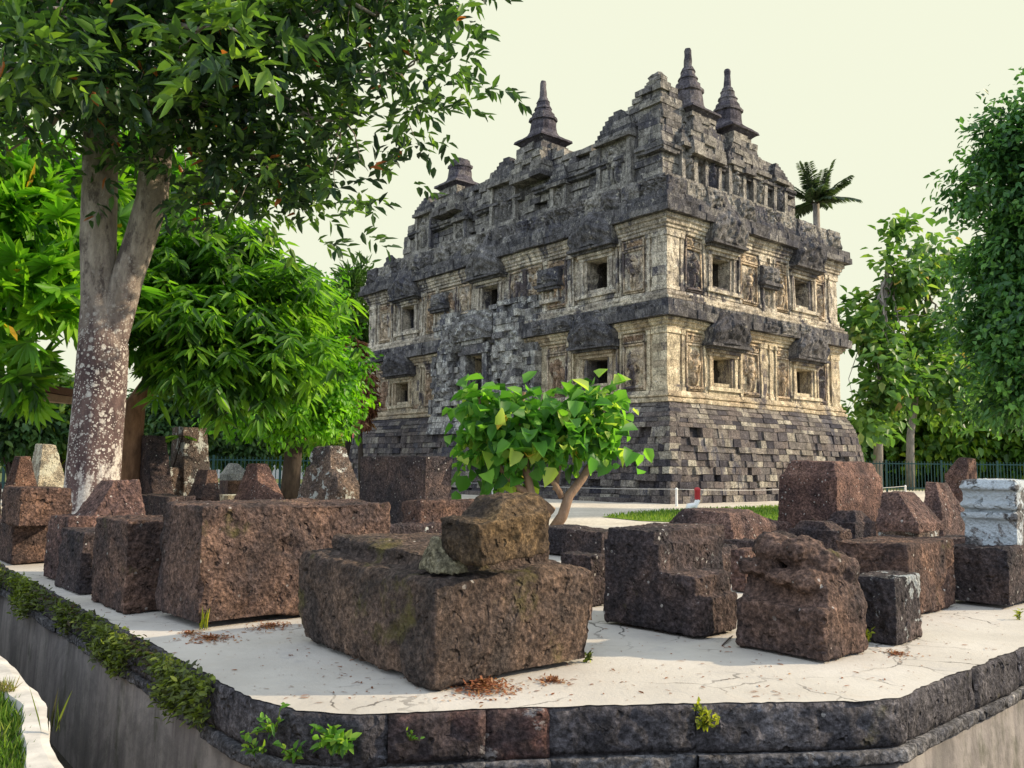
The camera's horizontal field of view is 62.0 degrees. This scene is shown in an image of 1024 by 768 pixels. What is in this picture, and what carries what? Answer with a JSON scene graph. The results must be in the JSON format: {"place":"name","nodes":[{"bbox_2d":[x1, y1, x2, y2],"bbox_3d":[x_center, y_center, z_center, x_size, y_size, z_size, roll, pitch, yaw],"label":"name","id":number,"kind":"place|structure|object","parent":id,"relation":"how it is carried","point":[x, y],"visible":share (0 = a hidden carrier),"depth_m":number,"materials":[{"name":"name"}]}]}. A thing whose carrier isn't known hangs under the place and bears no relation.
{"place":"outdoors","nodes":[
{"label":"outdoors","id":0,"kind":"place"},
{"bbox_2d":[0,483,1,514],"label":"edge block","id":1,"kind":"structure","parent":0,"point":[0,496],"depth_m":10.78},
{"bbox_2d":[0,688,35,767],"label":"bank grass","id":2,"kind":"structure","parent":0,"point":[7,711],"depth_m":3.00,"materials":[{"name":"plant"}]},
{"bbox_2d":[49,741,72,767],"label":"ditch bed","id":3,"kind":"object","parent":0,"point":[62,760],"visible":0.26,"depth_m":5.63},
{"bbox_2d":[0,656,63,767],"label":"ditch lip","id":4,"kind":"object","parent":3,"relation":"on","point":[40,753],"visible":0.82,"depth_m":3.09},
{"bbox_2d":[0,674,22,692],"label":"dry weed","id":5,"kind":"object","parent":4,"relation":"on","point":[3,684],"visible":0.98,"depth_m":3.49,"materials":[{"name":"plant"}]},
{"bbox_2d":[29,687,70,732],"bbox_3d":[-1.619,1.139,2.999,0.158,0.155,0.068,1,-6,0],"label":"dry weed","id":6,"kind":"object","parent":4,"relation":"on","point":[60,716],"visible":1,"depth_m":2.98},
{"bbox_2d":[0,563,1023,767],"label":"retaining wall","id":7,"kind":"structure","parent":3,"relation":"on","point":[973,717],"depth_m":3.51,"materials":[{"name":"stone"}]},
{"bbox_2d":[0,564,215,731],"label":"wall ferns","id":8,"kind":"object","parent":7,"relation":"attached to","point":[105,642],"depth_m":4.64,"materials":[{"name":"plant"}]},
{"bbox_2d":[241,735,266,756],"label":"wall weed","id":9,"kind":"object","parent":7,"relation":"on","point":[261,749],"depth_m":3.30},
{"bbox_2d":[240,702,290,741],"bbox_3d":[-0.943,1.294,3.267,0.116,0.142,0.165,-3,-7,33],"label":"wall fern","id":10,"kind":"object","parent":7,"relation":"attached to","point":[270,727],"depth_m":3.28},
{"bbox_2d":[273,739,306,763],"bbox_3d":[-0.831,1.381,3.215,0.124,0.097,0.097,1,-6,0],"label":"wall fern","id":11,"kind":"object","parent":7,"relation":"attached to","point":[292,754],"depth_m":3.20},
{"bbox_2d":[309,724,361,757],"bbox_3d":[-0.664,1.329,3.184,0.197,0.139,0.139,-1,-6,13],"label":"wall fern","id":12,"kind":"object","parent":7,"relation":"attached to","point":[339,743],"depth_m":3.18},
{"bbox_2d":[406,727,424,740],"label":"wall fern","id":13,"kind":"object","parent":7,"relation":"attached to","point":[414,737],"depth_m":3.23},
{"bbox_2d":[693,696,707,712],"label":"wall weed","id":14,"kind":"object","parent":7,"relation":"attached to","point":[697,705],"depth_m":3.39,"materials":[{"name":"green plant"}]},
{"bbox_2d":[695,706,719,731],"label":"wall weed","id":15,"kind":"object","parent":7,"relation":"attached to","point":[703,723],"depth_m":3.40,"materials":[{"name":"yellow plant"}]},
{"bbox_2d":[210,434,353,478],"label":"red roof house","id":16,"kind":"structure","parent":0,"point":[273,474],"depth_m":57.67,"materials":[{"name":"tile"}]},
{"bbox_2d":[400,499,473,523],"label":"rough block","id":17,"kind":"object","parent":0,"point":[423,511],"depth_m":9.03,"materials":[{"name":"stone"}]},
{"bbox_2d":[0,466,924,767],"bbox_3d":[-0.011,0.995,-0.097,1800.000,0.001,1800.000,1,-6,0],"label":"ground","id":18,"kind":"structure","parent":0,"point":[218,482],"depth_m":44.45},
{"bbox_2d":[0,455,309,488],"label":"metal fence","id":19,"kind":"object","parent":18,"relation":"on","point":[213,459],"visible":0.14,"depth_m":31.62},
{"bbox_2d":[301,433,344,475],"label":"shrub","id":20,"kind":"object","parent":18,"relation":"on","point":[339,443],"visible":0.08,"depth_m":43.11,"materials":[{"name":"green plant"}]},
{"bbox_2d":[847,411,905,486],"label":"bush","id":21,"kind":"object","parent":18,"relation":"on","point":[869,453],"visible":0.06,"depth_m":53.33,"materials":[{"name":"green plant"}]},
{"bbox_2d":[898,472,932,486],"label":"bush","id":22,"kind":"object","parent":18,"relation":"on","point":[920,482],"visible":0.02,"depth_m":54.31,"materials":[{"name":"green plant"}]},
{"bbox_2d":[860,217,992,489],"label":"teak tree","id":23,"kind":"object","parent":18,"relation":"on","point":[940,404],"visible":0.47,"depth_m":45.66,"materials":[{"name":"green plant"}]},
{"bbox_2d":[884,358,1008,487],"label":"bush","id":24,"kind":"object","parent":18,"relation":"on","point":[936,446],"visible":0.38,"depth_m":50.38,"materials":[{"name":"green plant"}]},
{"bbox_2d":[933,345,965,364],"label":"bush","id":25,"kind":"object","parent":18,"relation":"on","point":[947,361],"depth_m":57.43,"materials":[{"name":"green plant"}]},
{"bbox_2d":[927,416,1023,481],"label":"bush","id":26,"kind":"object","parent":18,"relation":"on","point":[982,475],"visible":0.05,"depth_m":51.88,"materials":[{"name":"green plant"}]},
{"bbox_2d":[986,418,1023,479],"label":"bush","id":27,"kind":"object","parent":18,"relation":"on","point":[1014,454],"visible":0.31,"depth_m":50.58,"materials":[{"name":"green plant"}]},
{"bbox_2d":[1,483,924,525],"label":"paved yard","id":28,"kind":"structure","parent":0,"point":[591,513],"depth_m":21.13,"materials":[{"name":"concrete"}]},
{"bbox_2d":[1,456,37,506],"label":"red antefix","id":29,"kind":"object","parent":28,"relation":"on","point":[21,472],"visible":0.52,"depth_m":17.46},
{"bbox_2d":[0,368,71,478],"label":"shrub","id":30,"kind":"object","parent":28,"relation":"on","point":[20,437],"visible":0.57,"depth_m":25.38,"materials":[{"name":"green plant"}]},
{"bbox_2d":[0,367,74,475],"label":"shrub","id":31,"kind":"object","parent":28,"relation":"on","point":[67,379],"visible":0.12,"depth_m":26.31,"materials":[{"name":"green plant"}]},
{"bbox_2d":[32,444,64,487],"bbox_3d":[-10.823,2.070,19.847,0.680,1.369,1.315,5,-7,-40],"label":"cream wedge","id":32,"kind":"object","parent":28,"relation":"on","point":[47,467],"visible":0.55,"depth_m":19.64,"materials":[{"name":"stone"}]},
{"bbox_2d":[43,385,72,403],"bbox_3d":[-11.161,0.940,14.867,5.200,2.750,4.200,1,-6,0],"label":"roofed shelter","id":33,"kind":"object","parent":28,"relation":"on","point":[62,395],"depth_m":16.28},
{"bbox_2d":[0,116,214,431],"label":"palmate tree","id":34,"kind":"object","parent":28,"relation":"on","point":[39,256],"visible":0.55,"depth_m":13.41,"materials":[{"name":"green plant"}]},
{"bbox_2d":[140,435,173,494],"bbox_3d":[-6.594,1.676,15.778,0.413,1.463,1.420,5,-7,-40],"label":"tall wedge","id":35,"kind":"object","parent":28,"relation":"on","point":[155,475],"visible":0.58,"depth_m":15.66,"materials":[{"name":"stone"}]},
{"bbox_2d":[126,388,223,456],"bbox_3d":[-13.547,1.756,33.969,4.243,4.807,3.860,-3,-7,36],"label":"shrub","id":36,"kind":"object","parent":28,"relation":"on","point":[154,425],"visible":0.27,"depth_m":32.95,"materials":[{"name":"green plant"}]},
{"bbox_2d":[170,467,181,495],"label":"speckled block","id":37,"kind":"object","parent":28,"relation":"on","point":[176,476],"depth_m":16.70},
{"bbox_2d":[165,435,196,466],"bbox_3d":[-6.664,1.760,16.856,0.800,1.506,0.300,1,-6,0],"label":"fern plant","id":38,"kind":"object","parent":37,"relation":"on","point":[172,437],"visible":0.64,"depth_m":16.90,"materials":[{"name":"green plant"}]},
{"bbox_2d":[170,427,209,495],"bbox_3d":[-6.442,1.707,17.191,0.640,1.676,0.807,6,-7,-42],"label":"pillar stone","id":39,"kind":"object","parent":28,"relation":"on","point":[192,457],"visible":0.46,"depth_m":16.98,"materials":[{"name":"stone"}]},
{"bbox_2d":[219,494,235,500],"bbox_3d":[-6.758,2.755,20.466,0.433,0.215,0.632,6,-7,-42],"label":"white slab","id":40,"kind":"object","parent":28,"relation":"on","point":[226,496],"depth_m":20.23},
{"bbox_2d":[219,480,240,494],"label":"dome plinth block","id":41,"kind":"object","parent":28,"relation":"on","point":[228,486],"depth_m":24.05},
{"bbox_2d":[219,463,244,479],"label":"dome stone","id":42,"kind":"object","parent":28,"relation":"on","point":[233,471],"visible":0.64,"depth_m":29.87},
{"bbox_2d":[208,418,284,473],"bbox_3d":[-12.648,2.369,37.877,5.154,4.347,4.213,-2,-6,24],"label":"shrub","id":43,"kind":"object","parent":28,"relation":"on","point":[247,450],"visible":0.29,"depth_m":36.89,"materials":[{"name":"green plant"}]},
{"bbox_2d":[121,192,376,479],"bbox_3d":[-5.859,-0.905,16.482,5.678,6.855,6.236,3,-6,-27],"label":"mango tree","id":44,"kind":"object","parent":28,"relation":"on","point":[219,343],"visible":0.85,"depth_m":15.05,"materials":[{"name":"green plant"}]},
{"bbox_2d":[254,433,308,471],"bbox_3d":[-11.575,2.875,40.084,4.099,3.787,3.884,1,-6,0],"label":"shrub","id":45,"kind":"object","parent":28,"relation":"on","point":[277,454],"visible":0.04,"depth_m":39.26,"materials":[{"name":"green plant"}]},
{"bbox_2d":[191,262,383,499],"bbox_3d":[-6.083,-0.347,24.118,5.157,7.235,5.193,1,-6,0],"label":"round tree","id":46,"kind":"object","parent":28,"relation":"on","point":[337,413],"visible":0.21,"depth_m":22.97,"materials":[{"name":"green plant"}]},
{"bbox_2d":[330,251,381,456],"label":"cypress tree","id":47,"kind":"object","parent":28,"relation":"on","point":[357,275],"visible":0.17,"depth_m":41.51,"materials":[{"name":"green plant"}]},
{"bbox_2d":[339,335,384,484],"bbox_3d":[-5.925,1.092,33.681,1.927,6.205,2.846,5,-7,-36],"label":"dry tree","id":48,"kind":"object","parent":28,"relation":"on","point":[367,424],"visible":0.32,"depth_m":33.61,"materials":[{"name":"green plant"}]},
{"bbox_2d":[451,490,632,502],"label":"temple kerb","id":49,"kind":"structure","parent":28,"relation":"on","point":[583,498],"depth_m":25.50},
{"bbox_2d":[348,48,864,503],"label":"stone temple","id":50,"kind":"structure","parent":28,"relation":"on","point":[669,255],"depth_m":28.56,"materials":[{"name":"stone"}]},
{"bbox_2d":[381,350,415,411],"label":"window","id":51,"kind":"structure","parent":50,"relation":"in","point":[400,370],"depth_m":35.73,"materials":[{"name":"stone"}]},
{"bbox_2d":[387,262,421,340],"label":"window","id":52,"kind":"structure","parent":50,"relation":"in","point":[403,292],"depth_m":35.84,"materials":[{"name":"stone"}]},
{"bbox_2d":[458,338,491,403],"bbox_3d":[-0.693,-0.254,32.197,2.168,2.708,1.872,5,-7,-40],"label":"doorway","id":53,"kind":"structure","parent":50,"relation":"in","point":[477,346],"depth_m":31.76,"materials":[{"name":"stone"}]},
{"bbox_2d":[465,235,508,309],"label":"window","id":54,"kind":"structure","parent":50,"relation":"in","point":[485,270],"depth_m":31.61,"materials":[{"name":"stone"}]},
{"bbox_2d":[566,207,618,305],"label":"window","id":55,"kind":"structure","parent":50,"relation":"in","point":[591,239],"depth_m":27.35,"materials":[{"name":"stone"}]},
{"bbox_2d":[566,314,619,394],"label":"window","id":56,"kind":"structure","parent":50,"relation":"in","point":[595,342],"depth_m":27.01,"materials":[{"name":"stone"}]},
{"bbox_2d":[704,198,748,303],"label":"window","id":57,"kind":"structure","parent":50,"relation":"in","point":[728,237],"depth_m":26.80,"materials":[{"name":"stone"}]},
{"bbox_2d":[701,306,752,396],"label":"window","id":58,"kind":"structure","parent":50,"relation":"in","point":[725,340],"depth_m":26.46,"materials":[{"name":"stone"}]},
{"bbox_2d":[789,220,826,319],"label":"window","id":59,"kind":"structure","parent":50,"relation":"in","point":[807,262],"depth_m":29.73,"materials":[{"name":"stone"}]},
{"bbox_2d":[787,329,830,405],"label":"window","id":60,"kind":"structure","parent":50,"relation":"in","point":[809,352],"depth_m":29.46,"materials":[{"name":"stone"}]},
{"bbox_2d":[357,479,905,505],"bbox_3d":[3.172,4.038,33.531,12.790,0.500,18.788,5,-7,-40],"label":"rope barrier","id":61,"kind":"object","parent":28,"relation":"on","point":[676,495],"visible":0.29,"depth_m":23.98,"materials":[{"name":"white paint"}]},
{"bbox_2d":[794,159,862,226],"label":"palm tree","id":62,"kind":"object","parent":28,"relation":"on","point":[817,195],"visible":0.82,"depth_m":42.85,"materials":[{"name":"green plant"}]},
{"bbox_2d":[837,207,957,486],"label":"teak tree","id":63,"kind":"object","parent":28,"relation":"on","point":[891,391],"visible":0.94,"depth_m":43.66,"materials":[{"name":"green plant"}]},
{"bbox_2d":[866,460,1023,491],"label":"metal fence","id":64,"kind":"object","parent":28,"relation":"on","point":[941,470],"visible":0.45,"depth_m":39.21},
{"bbox_2d":[944,457,976,507],"bbox_3d":[10.909,2.433,20.709,0.799,1.294,0.530,6,-8,-44],"label":"distant stone","id":65,"kind":"object","parent":28,"relation":"on","point":[959,470],"visible":0.45,"depth_m":20.46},
{"bbox_2d":[921,66,1023,447],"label":"rain tree","id":66,"kind":"object","parent":28,"relation":"on","point":[990,325],"visible":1,"depth_m":19.95,"materials":[{"name":"green leaf"},{"name":"grey bark"}]},
{"bbox_2d":[0,525,1023,713],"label":"platform paving","id":67,"kind":"structure","parent":0,"point":[622,649],"depth_m":4.09,"materials":[{"name":"concrete"}]},
{"bbox_2d":[0,515,47,564],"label":"slab","id":68,"kind":"object","parent":67,"relation":"on","point":[20,545],"depth_m":7.90,"materials":[{"name":"stone"}]},
{"bbox_2d":[1,485,71,526],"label":"slab","id":69,"kind":"object","parent":68,"relation":"on","point":[25,506],"depth_m":7.56,"materials":[{"name":"stone"}]},
{"bbox_2d":[54,527,94,593],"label":"dark block","id":70,"kind":"object","parent":67,"relation":"on","point":[74,571],"depth_m":6.22,"materials":[{"name":"stone"}]},
{"bbox_2d":[43,479,145,578],"bbox_3d":[-3.443,1.198,7.095,0.501,0.807,0.668,-5,-8,44],"label":"slanted block","id":71,"kind":"object","parent":67,"relation":"on","point":[114,497],"depth_m":7.05,"materials":[{"name":"stone"}]},
{"bbox_2d":[91,514,162,613],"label":"square block","id":72,"kind":"object","parent":67,"relation":"on","point":[126,560],"depth_m":5.46,"materials":[{"name":"stone"}]},
{"bbox_2d":[142,493,195,514],"bbox_3d":[-5.805,2.051,14.202,0.525,0.429,1.489,6,-7,-42],"label":"flat slab","id":73,"kind":"object","parent":67,"relation":"on","point":[152,502],"depth_m":13.82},
{"bbox_2d":[188,469,219,500],"bbox_3d":[-5.165,1.857,14.295,0.342,0.848,0.621,6,-7,-42],"label":"leaning stone","id":74,"kind":"object","parent":67,"relation":"on","point":[205,487],"visible":0.54,"depth_m":14.21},
{"bbox_2d":[199,607,209,630],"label":"grass tuft","id":75,"kind":"object","parent":67,"relation":"on","point":[205,621],"visible":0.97,"depth_m":4.87,"materials":[{"name":"green plant"}]},
{"bbox_2d":[169,629,242,644],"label":"leaf litter","id":76,"kind":"object","parent":67,"relation":"on","point":[211,636],"visible":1,"depth_m":4.62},
{"bbox_2d":[234,463,284,499],"bbox_3d":[-4.105,1.782,13.962,0.620,0.956,1.011,6,-8,-44],"label":"pink pyramid","id":77,"kind":"object","parent":67,"relation":"on","point":[258,481],"visible":0.47,"depth_m":13.90,"materials":[{"name":"stone"}]},
{"bbox_2d":[0,0,531,513],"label":"spotted tree","id":78,"kind":"object","parent":67,"relation":"on","point":[108,50],"visible":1,"depth_m":10.17,"materials":[{"name":"green plant"}]},
{"bbox_2d":[155,497,390,622],"bbox_3d":[-1.525,1.114,5.551,1.338,0.720,0.685,6,-7,-42],"label":"long block","id":79,"kind":"object","parent":67,"relation":"on","point":[227,559],"depth_m":5.15,"materials":[{"name":"stone"}]},
{"bbox_2d":[244,618,301,632],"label":"leaf litter","id":80,"kind":"object","parent":67,"relation":"on","point":[268,624],"visible":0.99,"depth_m":4.97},
{"bbox_2d":[298,445,359,499],"bbox_3d":[-2.863,1.591,13.401,0.660,1.255,1.285,6,-7,-42],"label":"lichen boulder","id":81,"kind":"object","parent":67,"relation":"on","point":[329,473],"visible":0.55,"depth_m":13.29,"materials":[{"name":"stone"}]},
{"bbox_2d":[359,455,451,523],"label":"dark block","id":82,"kind":"object","parent":67,"relation":"on","point":[395,482],"depth_m":11.28,"materials":[{"name":"stone"}]},
{"bbox_2d":[389,522,441,533],"bbox_3d":[-1.038,1.610,8.801,0.786,0.370,0.242,6,-7,-42],"label":"grey step","id":83,"kind":"object","parent":67,"relation":"on","point":[410,527],"visible":0.23,"depth_m":8.72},
{"bbox_2d":[298,532,593,690],"bbox_3d":[-0.350,1.089,4.416,1.040,0.577,1.378,5,-7,-38],"label":"stepped block","id":84,"kind":"object","parent":67,"relation":"on","point":[383,601],"depth_m":3.94,"materials":[{"name":"stone"}]},
{"bbox_2d":[419,536,467,575],"bbox_3d":[-0.311,0.772,3.856,0.173,0.168,0.243,4,-6,-29],"label":"rock","id":85,"kind":"object","parent":84,"relation":"on","point":[436,559],"visible":0.91,"depth_m":3.79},
{"bbox_2d":[440,492,550,566],"bbox_3d":[-0.069,0.651,3.870,0.462,0.312,0.295,5,-7,-41],"label":"fibrous block","id":86,"kind":"object","parent":84,"relation":"on","point":[491,529],"depth_m":3.77,"materials":[{"name":"stone"}]},
{"bbox_2d":[433,675,528,707],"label":"leaf litter","id":87,"kind":"object","parent":67,"relation":"on","point":[481,684],"visible":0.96,"depth_m":3.63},
{"bbox_2d":[442,369,653,524],"bbox_3d":[0.483,0.963,11.854,2.999,2.404,1.840,1,-6,0],"label":"sapling","id":88,"kind":"object","parent":67,"relation":"on","point":[494,436],"visible":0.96,"depth_m":11.77,"materials":[{"name":"green plant"}]},
{"bbox_2d":[101,609,1002,702],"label":"crumbs","id":89,"kind":"object","parent":67,"relation":"on","point":[567,664],"visible":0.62,"depth_m":3.93,"materials":[{"name":"brown plant"}]},
{"bbox_2d":[528,673,577,685],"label":"leaf litter","id":90,"kind":"object","parent":67,"relation":"on","point":[553,678],"visible":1,"depth_m":3.79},
{"bbox_2d":[560,551,604,605],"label":"dropping block","id":91,"kind":"object","parent":67,"relation":"on","point":[594,563],"depth_m":5.88,"materials":[{"name":"stone"}]},
{"bbox_2d":[583,650,592,662],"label":"seedling","id":92,"kind":"object","parent":67,"relation":"on","point":[588,655],"visible":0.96,"depth_m":4.17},
{"bbox_2d":[603,522,737,636],"bbox_3d":[1.087,1.178,5.283,0.815,0.598,0.720,6,-8,-44],"label":"step shaped block","id":93,"kind":"object","parent":67,"relation":"on","point":[671,577],"depth_m":5.05,"materials":[{"name":"stone"}]},
{"bbox_2d":[722,544,737,577],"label":"rounded block","id":94,"kind":"object","parent":67,"relation":"on","point":[726,552],"depth_m":7.18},
{"bbox_2d":[669,507,791,538],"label":"tombstone block","id":95,"kind":"object","parent":67,"relation":"on","point":[743,523],"depth_m":10.01,"materials":[{"name":"stone"}]},
{"bbox_2d":[731,547,755,591],"bbox_3d":[1.888,1.460,6.735,0.389,0.334,0.151,6,-7,-42],"label":"knob stone","id":96,"kind":"object","parent":67,"relation":"on","point":[738,580],"visible":0.33,"depth_m":6.62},
{"bbox_2d":[735,530,868,661],"bbox_3d":[1.538,1.100,4.544,0.473,0.622,0.550,5,-7,-40],"label":"carved block","id":97,"kind":"object","parent":67,"relation":"on","point":[802,595],"depth_m":4.42,"materials":[{"name":"stone"}]},
{"bbox_2d":[788,520,851,550],"bbox_3d":[3.338,1.684,9.244,0.384,0.405,0.565,6,-8,-44],"label":"flat cap","id":98,"kind":"object","parent":67,"relation":"on","point":[828,534],"visible":0.56,"depth_m":9.11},
{"bbox_2d":[778,460,882,535],"bbox_3d":[4.176,1.542,11.170,1.390,1.078,0.864,6,-8,-44],"label":"huge block","id":99,"kind":"object","parent":67,"relation":"on","point":[817,490],"depth_m":10.76,"materials":[{"name":"stone"}]},
{"bbox_2d":[826,510,875,538],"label":"stone block","id":100,"kind":"object","parent":67,"relation":"on","point":[858,523],"visible":0.52,"depth_m":10.21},
{"bbox_2d":[866,627,874,642],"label":"seedling","id":101,"kind":"object","parent":67,"relation":"on","point":[868,635],"visible":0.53,"depth_m":4.67,"materials":[{"name":"green plant"}]},
{"bbox_2d":[858,570,921,644],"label":"lichen block","id":102,"kind":"object","parent":67,"relation":"on","point":[893,614],"depth_m":4.72,"materials":[{"name":"stone"}]},
{"bbox_2d":[836,534,955,613],"bbox_3d":[2.672,1.313,5.920,0.890,0.488,0.504,6,-8,-44],"label":"ledge block","id":103,"kind":"object","parent":67,"relation":"on","point":[930,560],"depth_m":5.72,"materials":[{"name":"stone"}]},
{"bbox_2d":[873,647,919,657],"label":"leaf litter","id":104,"kind":"object","parent":67,"relation":"on","point":[896,652],"visible":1,"depth_m":4.43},
{"bbox_2d":[878,530,938,536],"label":"stone block","id":105,"kind":"object","parent":67,"relation":"on","point":[925,534],"visible":0.06,"depth_m":9.03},
{"bbox_2d":[875,491,942,533],"bbox_3d":[4.088,1.312,8.783,0.686,0.410,0.447,6,-8,-44],"label":"triangle stone","id":106,"kind":"object","parent":105,"relation":"on","point":[904,511],"visible":1,"depth_m":8.64,"materials":[{"name":"stone"}]},
{"bbox_2d":[924,482,964,535],"bbox_3d":[5.330,1.618,10.504,0.832,0.823,0.264,6,-8,-43],"label":"orange stone","id":107,"kind":"object","parent":67,"relation":"on","point":[941,502],"visible":0.54,"depth_m":10.33,"materials":[{"name":"stone"}]},
{"bbox_2d":[935,534,964,544],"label":"side block","id":108,"kind":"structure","parent":67,"relation":"on","point":[958,539],"depth_m":8.60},
{"bbox_2d":[954,543,1023,605],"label":"pedestal under block","id":109,"kind":"object","parent":67,"relation":"on","point":[990,574],"visible":0.75,"depth_m":6.04,"materials":[{"name":"stone"}]},
{"bbox_2d":[959,478,1023,545],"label":"plastered pedestal","id":110,"kind":"object","parent":109,"relation":"on","point":[992,514],"visible":0.95,"depth_m":6.26,"materials":[{"name":"paint"}]},
{"bbox_2d":[1012,608,1023,619],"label":"seedling","id":111,"kind":"object","parent":67,"relation":"on","point":[1018,615],"visible":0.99,"depth_m":5.51,"materials":[{"name":"green plant"}]},
{"bbox_2d":[0,0,1023,418],"label":"sky","id":112,"kind":"structure","parent":0,"point":[879,89],"materials":[{"name":"white"}]},
{"bbox_2d":[548,524,607,554],"bbox_3d":[0.771,1.694,9.197,0.507,0.319,0.976,6,-7,-42],"label":"long low slab","id":113,"kind":"object","parent":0,"point":[569,538],"depth_m":9.00,"materials":[{"name":"stone"}]},
{"bbox_2d":[604,504,778,521],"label":"lawn","id":114,"kind":"structure","parent":0,"point":[645,519],"depth_m":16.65,"materials":[{"name":"green plant"}]},
{"bbox_2d":[686,487,700,507],"bbox_3d":[4.108,2.649,19.396,0.390,0.600,0.151,2,-6,-14],"label":"painted marker","id":115,"kind":"object","parent":114,"relation":"on","point":[695,504],"visible":0.85,"depth_m":19.37,"materials":[{"name":"red paint"}]},
{"bbox_2d":[723,538,754,547],"bbox_3d":[2.661,1.748,9.002,0.462,0.216,0.804,6,-7,-42],"label":"slab","id":116,"kind":"object","parent":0,"point":[743,543],"depth_m":8.97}
]}

